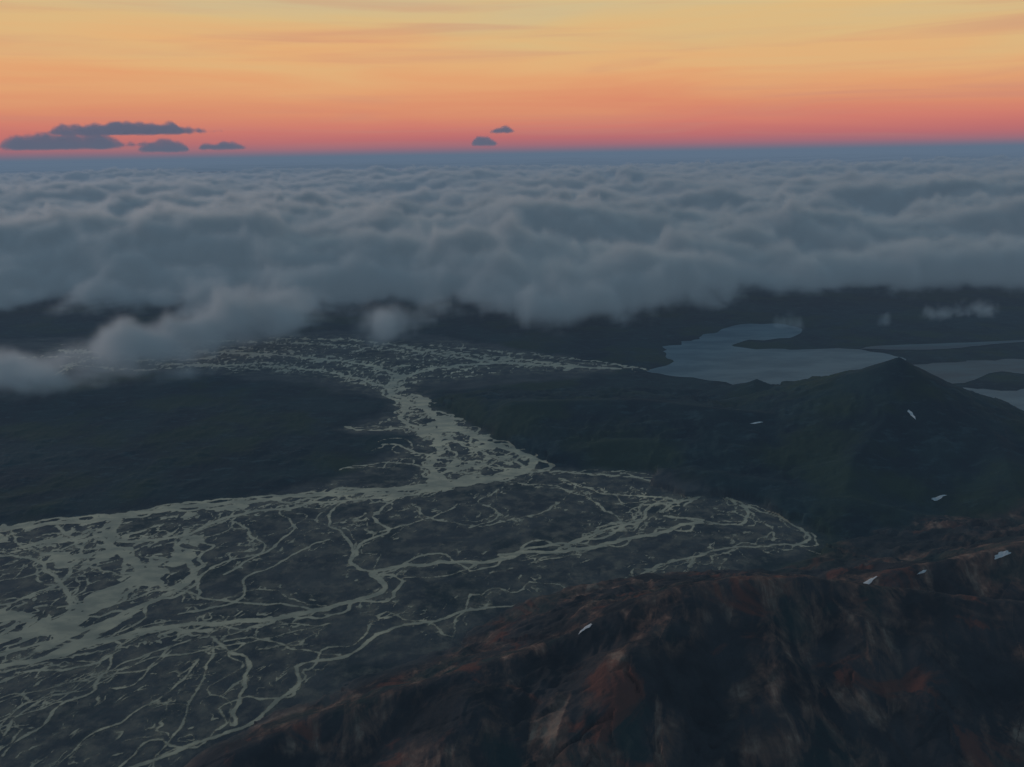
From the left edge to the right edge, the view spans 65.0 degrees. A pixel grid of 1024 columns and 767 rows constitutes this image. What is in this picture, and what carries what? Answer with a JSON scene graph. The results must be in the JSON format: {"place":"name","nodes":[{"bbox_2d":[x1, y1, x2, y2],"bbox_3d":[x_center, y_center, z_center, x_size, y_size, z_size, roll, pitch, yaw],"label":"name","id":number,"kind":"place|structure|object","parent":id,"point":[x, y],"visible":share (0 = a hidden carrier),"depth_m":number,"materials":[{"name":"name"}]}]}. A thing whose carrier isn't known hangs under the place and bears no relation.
{"place":"outdoors","nodes":[
{"label":"outdoors","id":0,"kind":"place"},
{"bbox_2d":[0,336,818,766],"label":"braided river","id":1,"kind":"structure","parent":0,"point":[66,626],"depth_m":21.41,"materials":[{"name":"liquid"}]},
{"bbox_2d":[0,163,1023,766],"bbox_3d":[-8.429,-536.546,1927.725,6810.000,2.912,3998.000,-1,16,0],"label":"terrain","id":2,"kind":"structure","parent":0,"point":[820,655],"depth_m":26.45,"materials":[{"name":"grey"}]},
{"bbox_2d":[0,149,1023,178],"bbox_3d":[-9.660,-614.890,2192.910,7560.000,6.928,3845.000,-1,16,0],"label":"cloud","id":3,"kind":"structure","parent":0,"point":[582,164],"depth_m":521.73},
{"bbox_2d":[0,0,1023,164],"label":"sky","id":4,"kind":"structure","parent":0,"point":[82,81],"materials":[{"name":"orange"}]},
{"bbox_2d":[579,624,591,632],"bbox_3d":[1.304,4.393,14.431,0.281,0.139,0.092,-6,17,-17],"label":"bird","id":5,"kind":"object","parent":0,"point":[585,627],"visible":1,"depth_m":14.42},
{"bbox_2d":[647,323,905,384],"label":"lake","id":6,"kind":"structure","parent":0,"point":[717,356],"depth_m":40.22,"materials":[{"name":"liquid"}]},
{"bbox_2d":[864,576,876,583],"bbox_3d":[7.427,4.125,16.737,0.394,0.187,0.117,-8,17,-25],"label":"bird","id":7,"kind":"object","parent":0,"point":[869,581],"visible":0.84,"depth_m":16.73},
{"bbox_2d":[932,495,945,500],"bbox_3d":[12.364,3.302,23.265,0.480,0.122,0.114,-3,16,-8],"label":"bird","id":8,"kind":"object","parent":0,"point":[937,498],"visible":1,"depth_m":23.27},
{"bbox_2d":[861,340,1023,349],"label":"lake","id":9,"kind":"structure","parent":0,"point":[928,346],"depth_m":42.45,"materials":[{"name":"liquid"}]},
{"bbox_2d":[914,359,1023,383],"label":"lake","id":10,"kind":"structure","parent":0,"point":[961,372],"depth_m":37.92,"materials":[{"name":"liquid"}]},
{"bbox_2d":[963,387,1023,410],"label":"lake","id":11,"kind":"structure","parent":0,"point":[1015,398],"depth_m":33.76,"materials":[{"name":"liquid"}]},
{"bbox_2d":[995,550,1010,558],"bbox_3d":[10.035,3.506,16.473,0.367,0.142,0.113,-3,16,-6],"label":"bird","id":12,"kind":"object","parent":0,"point":[1003,553],"visible":1,"depth_m":16.46}
]}

